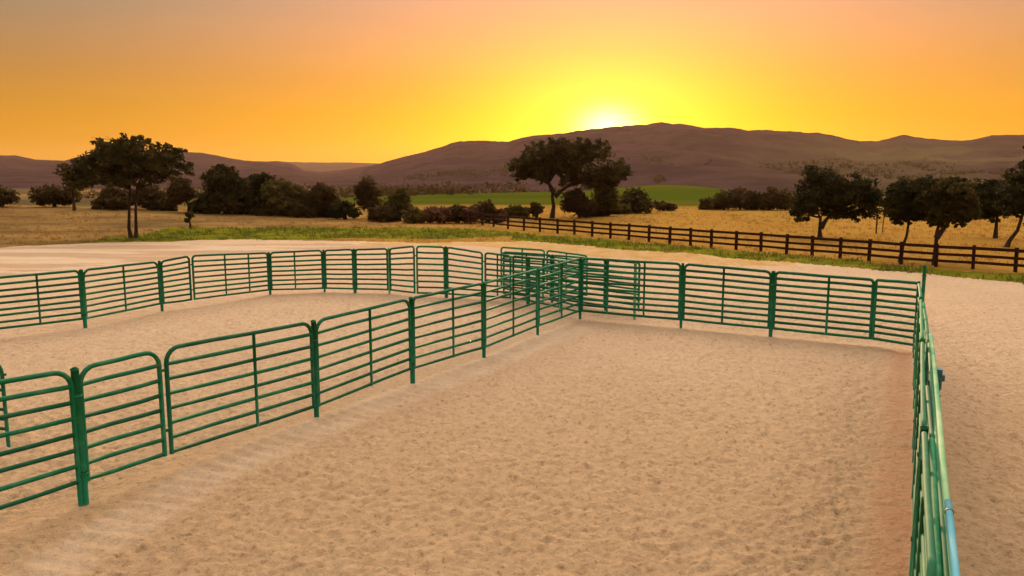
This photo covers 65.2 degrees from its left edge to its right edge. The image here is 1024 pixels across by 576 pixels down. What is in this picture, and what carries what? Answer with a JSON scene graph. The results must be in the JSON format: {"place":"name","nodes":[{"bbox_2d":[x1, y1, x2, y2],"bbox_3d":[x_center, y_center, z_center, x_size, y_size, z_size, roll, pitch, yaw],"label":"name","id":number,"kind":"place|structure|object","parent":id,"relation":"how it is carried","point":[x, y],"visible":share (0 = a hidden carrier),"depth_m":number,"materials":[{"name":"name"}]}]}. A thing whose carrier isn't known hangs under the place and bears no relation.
{"place":"outdoors","nodes":[
{"label":"outdoors","id":0,"kind":"place"},
{"bbox_2d":[0,152,376,188],"bbox_3d":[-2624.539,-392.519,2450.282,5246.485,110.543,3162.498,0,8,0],"label":"hills","id":1,"kind":"structure","parent":0,"point":[18,172],"depth_m":1700.86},
{"bbox_2d":[266,161,379,171],"bbox_3d":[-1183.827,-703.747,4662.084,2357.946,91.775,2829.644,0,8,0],"label":"hills","id":2,"kind":"structure","parent":0,"point":[319,166],"depth_m":4559.78,"materials":[{"name":"brown plant"}]},
{"bbox_2d":[0,185,1023,575],"bbox_3d":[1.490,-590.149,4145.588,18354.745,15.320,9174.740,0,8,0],"label":"ground","id":3,"kind":"structure","parent":0,"point":[596,445],"depth_m":14.69,"materials":[{"name":"beige sand"}]},
{"bbox_2d":[0,364,10,446],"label":"corral fence","id":4,"kind":"object","parent":3,"relation":"on","point":[4,409],"visible":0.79,"depth_m":12.83,"materials":[{"name":"metal"}]},
{"bbox_2d":[0,185,19,207],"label":"bush","id":5,"kind":"object","parent":3,"relation":"on","point":[8,195],"visible":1,"depth_m":74.20,"materials":[{"name":"green plant"}]},
{"bbox_2d":[0,371,83,509],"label":"corral fence","id":6,"kind":"object","parent":3,"relation":"on","point":[72,419],"visible":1,"depth_m":10.09,"materials":[{"name":"green metal"}]},
{"bbox_2d":[0,270,83,329],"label":"corral fence","id":7,"kind":"object","parent":3,"relation":"on","point":[38,299],"visible":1,"depth_m":21.78,"materials":[{"name":"green metal"}]},
{"bbox_2d":[27,182,81,206],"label":"bush","id":8,"kind":"object","parent":3,"relation":"on","point":[53,195],"visible":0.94,"depth_m":74.51,"materials":[{"name":"green plant"}]},
{"bbox_2d":[60,175,85,210],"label":"slender tree","id":9,"kind":"object","parent":3,"relation":"on","point":[68,187],"visible":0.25,"depth_m":72.37,"materials":[{"name":"green plant"}]},
{"bbox_2d":[70,367,89,505],"bbox_3d":[-5.683,1.990,10.530,0.125,1.939,0.125,0,8,0],"label":"steel post","id":10,"kind":"object","parent":3,"relation":"on","point":[74,373],"visible":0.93,"depth_m":10.49,"materials":[{"name":"metal"}]},
{"bbox_2d":[79,351,167,480],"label":"corral gate","id":11,"kind":"structure","parent":10,"relation":"attached to","point":[159,395],"depth_m":11.06,"materials":[{"name":"green metal"}]},
{"bbox_2d":[79,269,87,327],"bbox_3d":[-12.091,0.341,22.566,0.138,1.748,0.138,0,8,0],"label":"steel post","id":12,"kind":"object","parent":3,"relation":"on","point":[82,281],"visible":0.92,"depth_m":22.53,"materials":[{"name":"metal"}]},
{"bbox_2d":[90,194,134,209],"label":"bush","id":13,"kind":"object","parent":3,"relation":"on","point":[116,202],"visible":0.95,"depth_m":74.28,"materials":[{"name":"green plant"}]},
{"bbox_2d":[83,261,161,318],"bbox_3d":[-11.588,-0.004,23.903,0.094,1.451,2.943,3,9,20],"label":"corral fence","id":14,"kind":"object","parent":3,"relation":"on","point":[124,288],"visible":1,"depth_m":23.83,"materials":[{"name":"metal"}]},
{"bbox_2d":[53,133,194,238],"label":"oak tree","id":15,"kind":"object","parent":3,"relation":"on","point":[110,163],"visible":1,"depth_m":52.00,"materials":[{"name":"green plant"}]},
{"bbox_2d":[92,184,166,205],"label":"bush","id":16,"kind":"object","parent":3,"relation":"on","point":[148,193],"visible":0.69,"depth_m":75.54,"materials":[{"name":"green plant"}]},
{"bbox_2d":[141,196,178,210],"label":"bush","id":17,"kind":"object","parent":3,"relation":"on","point":[163,205],"visible":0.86,"depth_m":75.88,"materials":[{"name":"green plant"}]},
{"bbox_2d":[157,261,163,310],"bbox_3d":[-11.103,-0.024,25.293,0.120,1.690,0.120,0,8,0],"label":"steel post","id":18,"kind":"object","parent":3,"relation":"on","point":[162,299],"visible":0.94,"depth_m":25.26,"materials":[{"name":"metal"}]},
{"bbox_2d":[161,256,192,303],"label":"corral gate","id":19,"kind":"structure","parent":18,"relation":"attached to","point":[176,274],"depth_m":25.63,"materials":[{"name":"metal"}]},
{"bbox_2d":[163,175,198,211],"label":"round tree","id":20,"kind":"object","parent":3,"relation":"on","point":[181,191],"visible":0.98,"depth_m":74.03,"materials":[{"name":"green plant"}]},
{"bbox_2d":[188,198,221,213],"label":"bush","id":21,"kind":"object","parent":3,"relation":"on","point":[202,206],"visible":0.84,"depth_m":74.00,"materials":[{"name":"green plant"}]},
{"bbox_2d":[194,163,259,213],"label":"dark tree","id":22,"kind":"object","parent":3,"relation":"on","point":[225,190],"visible":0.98,"depth_m":73.71,"materials":[{"name":"green plant"}]},
{"bbox_2d":[191,252,269,299],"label":"corral fence","id":23,"kind":"object","parent":3,"relation":"on","point":[225,274],"visible":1,"depth_m":27.23,"materials":[{"name":"metal"}]},
{"bbox_2d":[163,322,315,453],"bbox_3d":[-4.285,1.506,12.976,0.090,1.681,3.074,5,10,30],"label":"corral fence","id":24,"kind":"object","parent":3,"relation":"on","point":[169,393],"visible":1,"depth_m":12.78,"materials":[{"name":"green metal"}]},
{"bbox_2d":[240,171,276,213],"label":"dark tree","id":25,"kind":"object","parent":3,"relation":"on","point":[257,180],"visible":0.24,"depth_m":75.56,"materials":[{"name":"green plant"}]},
{"bbox_2d":[249,200,290,215],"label":"bush","id":26,"kind":"object","parent":3,"relation":"on","point":[257,210],"visible":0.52,"depth_m":74.16,"materials":[{"name":"green plant"}]},
{"bbox_2d":[260,177,308,215],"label":"olive tree","id":27,"kind":"object","parent":3,"relation":"on","point":[280,193],"visible":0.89,"depth_m":73.78,"materials":[{"name":"green plant"}]},
{"bbox_2d":[270,250,323,289],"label":"corral fence","id":28,"kind":"object","parent":3,"relation":"on","point":[295,270],"visible":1,"depth_m":29.00,"materials":[{"name":"metal"}]},
{"bbox_2d":[280,202,325,217],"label":"bush","id":29,"kind":"object","parent":3,"relation":"on","point":[302,210],"visible":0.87,"depth_m":73.07,"materials":[{"name":"green plant"}]},
{"bbox_2d":[27,181,589,200],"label":"valley scrub","id":30,"kind":"object","parent":3,"relation":"on","point":[387,191],"visible":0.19,"depth_m":214.38,"materials":[{"name":"green plant"}]},
{"bbox_2d":[310,320,318,416],"bbox_3d":[-3.522,1.484,14.309,0.120,1.856,0.120,0,8,0],"label":"steel post","id":31,"kind":"object","parent":3,"relation":"on","point":[314,329],"visible":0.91,"depth_m":14.26,"materials":[{"name":"metal"}]},
{"bbox_2d":[324,249,352,289],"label":"corral fence","id":32,"kind":"object","parent":3,"relation":"on","point":[326,269],"visible":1,"depth_m":29.20,"materials":[{"name":"metal"}]},
{"bbox_2d":[327,200,362,218],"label":"bush","id":33,"kind":"object","parent":3,"relation":"on","point":[343,209],"visible":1,"depth_m":72.35,"materials":[{"name":"green plant"}]},
{"bbox_2d":[352,249,356,292],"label":"steel post","id":34,"kind":"object","parent":3,"relation":"on","point":[354,277],"visible":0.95,"depth_m":29.10,"materials":[{"name":"metal"}]},
{"bbox_2d":[316,299,411,406],"bbox_3d":[-2.791,1.167,15.423,0.090,1.649,2.741,5,10,32],"label":"corral fence","id":35,"kind":"object","parent":3,"relation":"on","point":[370,341],"visible":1,"depth_m":15.37,"materials":[{"name":"green metal"}]},
{"bbox_2d":[352,174,385,211],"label":"tree","id":36,"kind":"object","parent":3,"relation":"on","point":[366,192],"visible":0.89,"depth_m":73.73,"materials":[{"name":"green plant"}]},
{"bbox_2d":[355,248,387,290],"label":"corral fence","id":37,"kind":"object","parent":3,"relation":"on","point":[356,264],"visible":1,"depth_m":29.00,"materials":[{"name":"metal"}]},
{"bbox_2d":[367,204,402,222],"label":"bush","id":38,"kind":"object","parent":3,"relation":"on","point":[380,213],"visible":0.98,"depth_m":70.05,"materials":[{"name":"green plant"}]},
{"bbox_2d":[381,187,415,220],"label":"olive tree","id":39,"kind":"object","parent":3,"relation":"on","point":[400,199],"visible":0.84,"depth_m":71.23,"materials":[{"name":"green plant"}]},
{"bbox_2d":[389,246,415,293],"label":"corral fence","id":40,"kind":"object","parent":3,"relation":"on","point":[413,269],"visible":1,"depth_m":28.49,"materials":[{"name":"metal"}]},
{"bbox_2d":[408,297,415,383],"bbox_3d":[-2.073,1.128,16.585,0.130,1.908,0.130,0,8,0],"label":"steel post","id":41,"kind":"object","parent":3,"relation":"on","point":[412,371],"visible":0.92,"depth_m":16.55,"materials":[{"name":"metal"}]},
{"bbox_2d":[401,207,427,223],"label":"brush","id":42,"kind":"object","parent":3,"relation":"on","point":[415,215],"visible":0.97,"depth_m":68.19,"materials":[{"name":"green plant"}]},
{"bbox_2d":[415,245,444,294],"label":"corral fence","id":43,"kind":"object","parent":3,"relation":"on","point":[417,264],"visible":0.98,"depth_m":28.06,"materials":[{"name":"metal"}]},
{"bbox_2d":[421,205,439,222],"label":"brush","id":44,"kind":"object","parent":3,"relation":"on","point":[431,210],"visible":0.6,"depth_m":68.64,"materials":[{"name":"brown plant"}]},
{"bbox_2d":[431,205,455,223],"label":"brush","id":45,"kind":"object","parent":3,"relation":"on","point":[444,214],"visible":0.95,"depth_m":67.95,"materials":[{"name":"brown plant"}]},
{"bbox_2d":[444,246,447,297],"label":"steel post","id":46,"kind":"object","parent":3,"relation":"on","point":[445,263],"visible":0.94,"depth_m":27.94,"materials":[{"name":"metal"}]},
{"bbox_2d":[414,283,483,368],"bbox_3d":[-1.363,0.812,17.744,0.090,1.620,2.794,5,10,30],"label":"corral fence","id":47,"kind":"object","parent":3,"relation":"on","point":[453,327],"visible":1,"depth_m":17.73,"materials":[{"name":"green metal"}]},
{"bbox_2d":[450,204,465,222],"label":"brush","id":48,"kind":"object","parent":3,"relation":"on","point":[456,210],"visible":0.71,"depth_m":68.25,"materials":[{"name":"brown plant"}]},
{"bbox_2d":[447,247,483,296],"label":"corral fence","id":49,"kind":"object","parent":3,"relation":"on","point":[481,268],"visible":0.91,"depth_m":27.71,"materials":[{"name":"metal"}]},
{"bbox_2d":[460,204,480,223],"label":"brush","id":50,"kind":"object","parent":3,"relation":"on","point":[472,208],"visible":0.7,"depth_m":68.20,"materials":[{"name":"brown plant"}]},
{"bbox_2d":[482,282,485,357],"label":"steel post","id":51,"kind":"object","parent":3,"relation":"on","point":[484,349],"visible":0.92,"depth_m":18.95,"materials":[{"name":"metal"}]},
{"bbox_2d":[475,199,499,221],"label":"brush","id":52,"kind":"object","parent":3,"relation":"on","point":[487,207],"visible":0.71,"depth_m":68.75,"materials":[{"name":"brown plant"}]},
{"bbox_2d":[484,252,511,298],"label":"corral fence","id":53,"kind":"object","parent":3,"relation":"on","point":[497,270],"visible":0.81,"depth_m":27.18,"materials":[{"name":"metal"}]},
{"bbox_2d":[485,269,537,347],"bbox_3d":[0.021,0.456,20.231,0.089,1.609,2.985,4,9,27],"label":"corral fence","id":54,"kind":"object","parent":3,"relation":"on","point":[512,293],"visible":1,"depth_m":20.19,"materials":[{"name":"metal"}]},
{"bbox_2d":[0,204,1023,264],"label":"dry grass","id":55,"kind":"structure","parent":3,"relation":"on","point":[420,209],"depth_m":61.67,"materials":[{"name":"plant"}]},
{"bbox_2d":[300,182,343,217],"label":"dark tree","id":56,"kind":"object","parent":55,"relation":"on","point":[322,197],"visible":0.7,"depth_m":74.16,"materials":[{"name":"green plant"}]},
{"bbox_2d":[504,203,530,217],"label":"bush","id":57,"kind":"object","parent":3,"relation":"on","point":[518,210],"visible":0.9,"depth_m":76.92,"materials":[{"name":"green plant"}]},
{"bbox_2d":[512,255,525,300],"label":"corral fence","id":58,"kind":"object","parent":3,"relation":"on","point":[513,266],"visible":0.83,"depth_m":26.72,"materials":[{"name":"metal"}]},
{"bbox_2d":[500,247,544,290],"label":"corral fence","id":59,"kind":"object","parent":3,"relation":"on","point":[521,249],"visible":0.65,"depth_m":29.16,"materials":[{"name":"metal"}]},
{"bbox_2d":[502,251,550,297],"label":"corral fence","id":60,"kind":"object","parent":3,"relation":"on","point":[504,257],"visible":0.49,"depth_m":27.63,"materials":[{"name":"metal"}]},
{"bbox_2d":[525,201,544,217],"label":"bush","id":61,"kind":"object","parent":3,"relation":"on","point":[535,209],"visible":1,"depth_m":73.04,"materials":[{"name":"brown plant"}]},
{"bbox_2d":[528,257,558,307],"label":"corral fence","id":62,"kind":"object","parent":3,"relation":"on","point":[542,280],"visible":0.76,"depth_m":25.67,"materials":[{"name":"metal"}]},
{"bbox_2d":[78,225,1023,283],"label":"grass","id":63,"kind":"structure","parent":3,"relation":"on","point":[333,229],"depth_m":53.66,"materials":[{"name":"plant"}]},
{"bbox_2d":[539,258,580,326],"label":"corral fence","id":64,"kind":"object","parent":3,"relation":"on","point":[578,296],"visible":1,"depth_m":22.69,"materials":[{"name":"metal"}]},
{"bbox_2d":[546,250,588,295],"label":"corral fence","id":65,"kind":"object","parent":3,"relation":"on","point":[566,258],"visible":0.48,"depth_m":28.13,"materials":[{"name":"metal"}]},
{"bbox_2d":[502,136,634,218],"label":"oak tree","id":66,"kind":"object","parent":3,"relation":"on","point":[559,160],"visible":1,"depth_m":74.95,"materials":[{"name":"green plant"}]},
{"bbox_2d":[560,260,578,312],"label":"corral fence","id":67,"kind":"object","parent":3,"relation":"on","point":[571,280],"visible":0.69,"depth_m":24.43,"materials":[{"name":"metal"}]},
{"bbox_2d":[552,254,604,305],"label":"corral fence","id":68,"kind":"object","parent":3,"relation":"on","point":[568,256],"visible":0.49,"depth_m":26.05,"materials":[{"name":"metal"}]},
{"bbox_2d":[559,186,598,217],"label":"bush","id":69,"kind":"object","parent":3,"relation":"on","point":[578,202],"visible":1,"depth_m":77.01,"materials":[{"name":"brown plant"}]},
{"bbox_2d":[591,205,612,216],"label":"bush","id":70,"kind":"object","parent":3,"relation":"on","point":[600,211],"visible":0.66,"depth_m":78.99,"materials":[{"name":"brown plant"}]},
{"bbox_2d":[590,185,623,215],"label":"bush","id":71,"kind":"object","parent":3,"relation":"on","point":[608,198],"visible":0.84,"depth_m":79.13,"materials":[{"name":"green plant"}]},
{"bbox_2d":[610,203,631,213],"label":"bush","id":72,"kind":"object","parent":3,"relation":"on","point":[625,209],"visible":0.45,"depth_m":81.85,"materials":[{"name":"green plant"}]},
{"bbox_2d":[608,261,640,308],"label":"corral fence","id":73,"kind":"object","parent":3,"relation":"on","point":[638,289],"visible":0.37,"depth_m":24.93,"materials":[{"name":"metal"}]},
{"bbox_2d":[581,257,680,319],"bbox_3d":[3.410,0.006,23.198,3.084,1.666,0.103,4,9,26],"label":"corral fence","id":74,"kind":"object","parent":3,"relation":"on","point":[607,283],"visible":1,"depth_m":23.15,"materials":[{"name":"green metal"}]},
{"bbox_2d":[619,186,655,213],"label":"bush","id":75,"kind":"object","parent":3,"relation":"on","point":[638,201],"visible":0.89,"depth_m":82.96,"materials":[{"name":"green plant"}]},
{"bbox_2d":[653,200,677,210],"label":"bush","id":76,"kind":"object","parent":3,"relation":"on","point":[662,205],"visible":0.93,"depth_m":87.60,"materials":[{"name":"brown plant"}]},
{"bbox_2d":[679,263,683,327],"bbox_3d":[4.786,0.252,22.553,0.100,1.929,0.100,0,8,0],"label":"steel post","id":77,"kind":"object","parent":3,"relation":"on","point":[681,297],"visible":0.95,"depth_m":22.51,"materials":[{"name":"metal"}]},
{"bbox_2d":[374,155,1020,195],"bbox_3d":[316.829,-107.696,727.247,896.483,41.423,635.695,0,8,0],"label":"hill scrub","id":78,"kind":"object","parent":3,"relation":"on","point":[845,164],"visible":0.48,"depth_m":911.36,"materials":[{"name":"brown plant"}]},
{"bbox_2d":[698,197,715,209],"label":"bush","id":79,"kind":"object","parent":3,"relation":"on","point":[708,203],"visible":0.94,"depth_m":88.82,"materials":[{"name":"green plant"}]},
{"bbox_2d":[708,189,731,209],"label":"hedge tree","id":80,"kind":"object","parent":3,"relation":"on","point":[720,198],"visible":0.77,"depth_m":88.42,"materials":[{"name":"green plant"}]},
{"bbox_2d":[682,263,770,328],"bbox_3d":[5.858,0.203,21.923,2.492,1.660,0.103,5,9,29],"label":"corral fence","id":81,"kind":"object","parent":3,"relation":"on","point":[723,292],"visible":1,"depth_m":21.89,"materials":[{"name":"green metal"}]},
{"bbox_2d":[447,212,1023,271],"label":"board fence","id":82,"kind":"object","parent":3,"relation":"on","point":[901,251],"visible":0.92,"depth_m":43.38,"materials":[{"name":"brown wood"}]},
{"bbox_2d":[725,186,755,209],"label":"bush","id":83,"kind":"object","parent":3,"relation":"on","point":[738,198],"visible":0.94,"depth_m":87.69,"materials":[{"name":"green plant"}]},
{"bbox_2d":[745,190,764,209],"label":"hedge tree","id":84,"kind":"object","parent":3,"relation":"on","point":[754,199],"visible":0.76,"depth_m":87.72,"materials":[{"name":"green plant"}]},
{"bbox_2d":[758,186,785,209],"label":"bush","id":85,"kind":"object","parent":3,"relation":"on","point":[770,199],"visible":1,"depth_m":86.69,"materials":[{"name":"green plant"}]},
{"bbox_2d":[768,271,775,336],"bbox_3d":[6.938,0.464,21.353,0.130,1.855,0.130,0,8,0],"label":"steel post","id":86,"kind":"object","parent":3,"relation":"on","point":[771,303],"visible":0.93,"depth_m":21.31,"materials":[{"name":"metal"}]},
{"bbox_2d":[776,188,794,209],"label":"hedge tree","id":87,"kind":"object","parent":3,"relation":"on","point":[785,205],"visible":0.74,"depth_m":86.89,"materials":[{"name":"green plant"}]},
{"bbox_2d":[772,271,874,339],"bbox_3d":[8.032,0.428,20.739,2.519,1.620,0.103,4,9,28],"label":"corral fence","id":88,"kind":"object","parent":3,"relation":"on","point":[828,302],"visible":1,"depth_m":20.68,"materials":[{"name":"green metal"}]},
{"bbox_2d":[786,164,883,237],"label":"oak tree","id":89,"kind":"object","parent":3,"relation":"on","point":[825,191],"visible":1,"depth_m":52.21,"materials":[{"name":"green plant"}]},
{"bbox_2d":[871,279,917,345],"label":"corral fence","id":90,"kind":"object","parent":3,"relation":"on","point":[875,306],"visible":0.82,"depth_m":19.86,"materials":[{"name":"metal"}]},
{"bbox_2d":[879,175,939,261],"bbox_3d":[19.542,-3.354,39.079,2.897,4.345,2.929,0,8,0],"label":"oak tree","id":91,"kind":"object","parent":3,"relation":"on","point":[898,203],"visible":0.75,"depth_m":38.88,"materials":[{"name":"green plant"}]},
{"bbox_2d":[912,283,921,358],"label":"corral fence","id":92,"kind":"object","parent":3,"relation":"on","point":[919,292],"visible":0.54,"depth_m":18.01,"materials":[{"name":"metal"}]},
{"bbox_2d":[913,299,923,408],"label":"corral fence","id":93,"kind":"object","parent":3,"relation":"on","point":[920,329],"visible":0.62,"depth_m":14.10,"materials":[{"name":"metal"}]},
{"bbox_2d":[911,342,926,525],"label":"corral fence","id":94,"kind":"object","parent":3,"relation":"on","point":[920,415],"visible":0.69,"depth_m":10.09,"materials":[{"name":"metal"}]},
{"bbox_2d":[909,425,928,575],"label":"steel post","id":95,"kind":"object","parent":3,"relation":"on","point":[925,428],"visible":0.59,"depth_m":8.65,"materials":[{"name":"metal"}]},
{"bbox_2d":[912,338,925,447],"bbox_3d":[6.482,1.709,12.761,0.100,1.855,0.100,0,8,0],"label":"steel post","id":96,"kind":"object","parent":3,"relation":"on","point":[921,340],"visible":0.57,"depth_m":12.72,"materials":[{"name":"metal"}]},
{"bbox_2d":[910,431,936,575],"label":"corral fence","id":97,"kind":"object","parent":3,"relation":"on","point":[923,561],"visible":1,"depth_m":6.53,"materials":[{"name":"green metal"}]},
{"bbox_2d":[921,264,926,301],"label":"steel post","id":98,"kind":"object","parent":3,"relation":"on","point":[924,275],"visible":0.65,"depth_m":23.44,"materials":[{"name":"metal"}]},
{"bbox_2d":[923,302,929,372],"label":"corral fence","id":99,"kind":"object","parent":3,"relation":"on","point":[926,329],"visible":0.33,"depth_m":14.10,"materials":[{"name":"metal"}]},
{"bbox_2d":[925,385,933,439],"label":"corral fence","id":100,"kind":"object","parent":3,"relation":"on","point":[929,415],"visible":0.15,"depth_m":9.38,"materials":[{"name":"metal"}]},
{"bbox_2d":[928,438,942,575],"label":"corral fence","id":101,"kind":"object","parent":3,"relation":"on","point":[933,481],"visible":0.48,"depth_m":6.63,"materials":[{"name":"metal"}]},
{"bbox_2d":[925,342,948,575],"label":"corral fence","id":102,"kind":"object","parent":3,"relation":"on","point":[929,382],"visible":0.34,"depth_m":7.37,"materials":[{"name":"metal"}]},
{"bbox_2d":[929,333,950,575],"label":"corral fence","id":103,"kind":"object","parent":3,"relation":"on","point":[938,377],"visible":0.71,"depth_m":8.41,"materials":[{"name":"metal"}]},
{"bbox_2d":[944,499,959,575],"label":"steel pipe","id":104,"kind":"object","parent":103,"relation":"attached to","point":[952,546],"visible":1,"depth_m":5.73,"materials":[{"name":"teal metal"}]},
{"bbox_2d":[912,176,982,264],"bbox_3d":[20.743,-3.220,38.184,2.983,4.324,2.954,5,10,30],"label":"oak tree","id":105,"kind":"object","parent":3,"relation":"on","point":[958,201],"visible":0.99,"depth_m":37.61,"materials":[{"name":"green plant"}]},
{"bbox_2d":[969,177,1011,238],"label":"oak tree","id":106,"kind":"object","parent":3,"relation":"on","point":[988,194],"visible":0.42,"depth_m":53.11,"materials":[{"name":"green plant"}]},
{"bbox_2d":[991,146,1023,247],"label":"oak tree","id":107,"kind":"object","parent":3,"relation":"on","point":[1012,199],"visible":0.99,"depth_m":46.84,"materials":[{"name":"green plant"}]},
{"bbox_2d":[0,0,1023,162],"label":"sky","id":108,"kind":"structure","parent":0,"point":[327,81],"materials":[{"name":"orange"}]},
{"bbox_2d":[351,122,1023,193],"bbox_3d":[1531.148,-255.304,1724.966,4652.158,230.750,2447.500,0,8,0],"label":"hills","id":109,"kind":"structure","parent":0,"point":[736,155],"depth_m":1173.12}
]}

